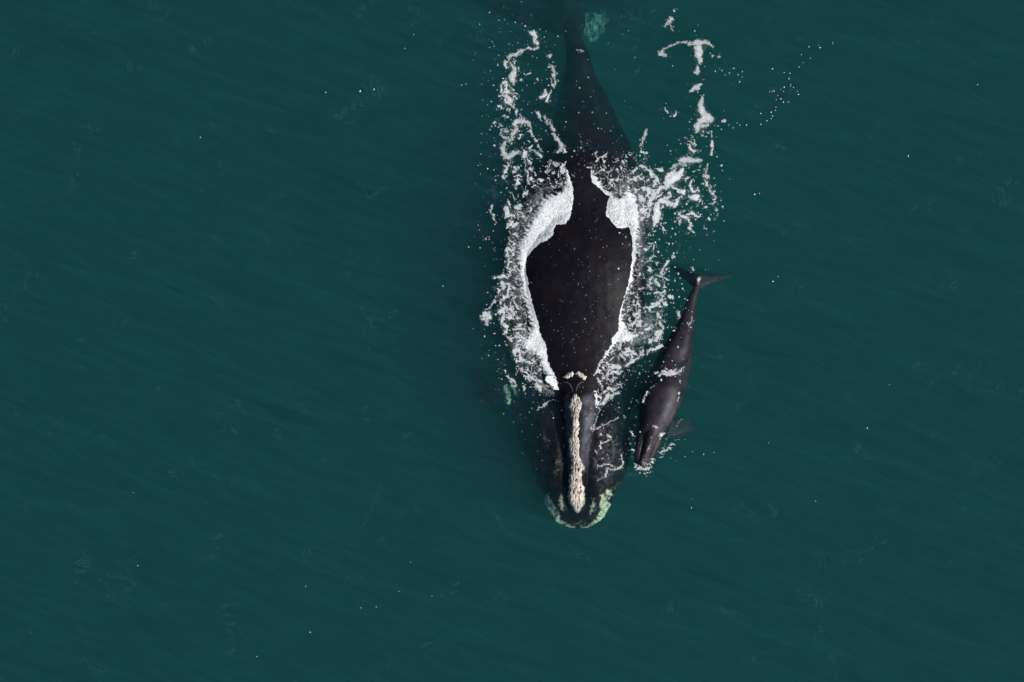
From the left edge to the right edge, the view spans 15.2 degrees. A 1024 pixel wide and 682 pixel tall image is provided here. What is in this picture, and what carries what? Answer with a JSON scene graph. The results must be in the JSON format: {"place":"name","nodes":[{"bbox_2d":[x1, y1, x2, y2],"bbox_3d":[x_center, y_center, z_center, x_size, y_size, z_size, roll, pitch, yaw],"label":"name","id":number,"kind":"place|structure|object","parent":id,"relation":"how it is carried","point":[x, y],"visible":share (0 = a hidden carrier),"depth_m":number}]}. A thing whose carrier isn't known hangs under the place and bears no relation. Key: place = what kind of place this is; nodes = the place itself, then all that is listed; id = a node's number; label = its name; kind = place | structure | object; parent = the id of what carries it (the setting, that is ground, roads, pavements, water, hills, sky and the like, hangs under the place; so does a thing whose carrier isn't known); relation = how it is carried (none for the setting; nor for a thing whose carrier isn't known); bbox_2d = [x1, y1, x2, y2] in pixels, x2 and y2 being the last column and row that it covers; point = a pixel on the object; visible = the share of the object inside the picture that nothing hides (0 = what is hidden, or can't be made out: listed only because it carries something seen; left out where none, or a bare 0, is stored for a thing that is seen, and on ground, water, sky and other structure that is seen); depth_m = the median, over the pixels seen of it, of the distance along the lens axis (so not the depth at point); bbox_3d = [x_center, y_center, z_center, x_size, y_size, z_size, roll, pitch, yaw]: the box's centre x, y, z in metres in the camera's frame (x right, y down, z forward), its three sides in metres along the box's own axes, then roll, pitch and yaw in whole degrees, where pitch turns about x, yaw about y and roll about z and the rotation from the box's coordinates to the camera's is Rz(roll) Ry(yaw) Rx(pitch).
{"place":"outdoors","nodes":[
{"label":"outdoors","id":0,"kind":"place"},
{"bbox_2d":[0,0,1023,681],"bbox_3d":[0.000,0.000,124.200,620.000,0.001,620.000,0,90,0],"label":"sea water","id":1,"kind":"structure","parent":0,"point":[254,426],"depth_m":124.20},
{"bbox_2d":[577,15,602,51],"bbox_3d":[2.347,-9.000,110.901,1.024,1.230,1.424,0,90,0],"label":"sea foam","id":2,"kind":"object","parent":1,"relation":"in","point":[594,27],"depth_m":111.50},
{"bbox_3d":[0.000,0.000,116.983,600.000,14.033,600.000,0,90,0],"label":"water","id":3,"kind":"structure","parent":0,"visible":0},
{"bbox_2d":[502,143,518,158],"bbox_3d":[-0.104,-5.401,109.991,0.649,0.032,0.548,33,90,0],"label":"foam patch","id":4,"kind":"object","parent":3,"relation":"on","point":[503,152],"visible":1,"depth_m":109.99},
{"bbox_2d":[509,64,515,81],"bbox_3d":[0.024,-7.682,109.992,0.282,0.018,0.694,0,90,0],"label":"foam patch","id":5,"kind":"object","parent":3,"relation":"on","point":[512,75],"visible":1,"depth_m":109.99},
{"bbox_2d":[503,110,527,139],"bbox_3d":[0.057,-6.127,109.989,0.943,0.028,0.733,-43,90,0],"label":"foam patch","id":6,"kind":"object","parent":3,"relation":"on","point":[516,121],"visible":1,"depth_m":109.99},
{"bbox_2d":[516,170,573,389],"bbox_3d":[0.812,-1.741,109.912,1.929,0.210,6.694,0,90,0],"label":"churned foam","id":7,"kind":"object","parent":3,"relation":"on","point":[552,210],"visible":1,"depth_m":109.97},
{"bbox_2d":[133,34,977,565],"bbox_3d":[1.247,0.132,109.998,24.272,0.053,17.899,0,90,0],"label":"foam flecks","id":8,"kind":"object","parent":3,"relation":"on","point":[739,124],"visible":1,"depth_m":109.99},
{"bbox_2d":[471,0,649,528],"bbox_3d":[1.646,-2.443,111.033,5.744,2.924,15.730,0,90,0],"label":"whale","id":9,"kind":"object","parent":3,"relation":"on","point":[578,280],"visible":0.96,"depth_m":110.15},
{"bbox_2d":[518,193,638,352],"bbox_3d":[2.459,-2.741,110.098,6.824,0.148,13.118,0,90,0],"label":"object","id":10,"kind":"structure","parent":3,"relation":"on","point":[535,216],"depth_m":110.09},
{"bbox_2d":[480,11,733,476],"bbox_3d":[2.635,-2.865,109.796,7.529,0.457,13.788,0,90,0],"label":"foam flecks","id":11,"kind":"object","parent":3,"relation":"on","point":[658,333],"visible":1,"depth_m":109.99},
{"bbox_2d":[591,170,656,357],"bbox_3d":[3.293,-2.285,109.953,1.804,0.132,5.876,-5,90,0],"label":"churned foam","id":12,"kind":"object","parent":3,"relation":"on","point":[623,210],"visible":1,"depth_m":109.98},
{"bbox_2d":[647,186,666,204],"bbox_3d":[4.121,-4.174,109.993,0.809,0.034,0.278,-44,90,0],"label":"foam patch","id":13,"kind":"object","parent":3,"relation":"on","point":[656,192],"visible":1,"depth_m":110.00},
{"bbox_2d":[652,192,679,226],"bbox_3d":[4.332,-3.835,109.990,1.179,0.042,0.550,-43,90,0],"label":"foam patch","id":14,"kind":"object","parent":3,"relation":"on","point":[656,216],"visible":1,"depth_m":109.99},
{"bbox_2d":[663,168,684,194],"bbox_3d":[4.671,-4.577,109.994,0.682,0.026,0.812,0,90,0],"label":"foam patch","id":15,"kind":"object","parent":3,"relation":"on","point":[673,177],"visible":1,"depth_m":109.99},
{"bbox_2d":[629,265,731,470],"bbox_3d":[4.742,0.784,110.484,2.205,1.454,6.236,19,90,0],"label":"whale calf","id":16,"kind":"object","parent":3,"relation":"on","point":[659,407],"visible":1,"depth_m":110.02},
{"bbox_2d":[677,211,700,232],"bbox_3d":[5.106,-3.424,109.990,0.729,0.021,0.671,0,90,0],"label":"foam patch","id":17,"kind":"object","parent":3,"relation":"on","point":[686,217],"visible":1,"depth_m":109.99},
{"bbox_2d":[680,158,699,162],"bbox_3d":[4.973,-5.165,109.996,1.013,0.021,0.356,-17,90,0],"label":"foam patch","id":18,"kind":"object","parent":3,"relation":"on","point":[684,160],"visible":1,"depth_m":109.99},
{"bbox_2d":[688,180,698,199],"bbox_3d":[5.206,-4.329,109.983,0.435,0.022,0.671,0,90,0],"label":"foam patch","id":19,"kind":"object","parent":3,"relation":"on","point":[694,197],"visible":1,"depth_m":109.98},
{"bbox_2d":[694,40,710,61],"bbox_3d":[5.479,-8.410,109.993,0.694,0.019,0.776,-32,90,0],"label":"foam patch","id":20,"kind":"object","parent":3,"relation":"on","point":[699,50],"visible":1,"depth_m":109.99},
{"bbox_2d":[694,96,711,131],"bbox_3d":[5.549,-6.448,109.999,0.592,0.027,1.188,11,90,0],"label":"foam patch","id":21,"kind":"object","parent":3,"relation":"on","point":[704,118],"visible":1,"depth_m":110.00}
]}

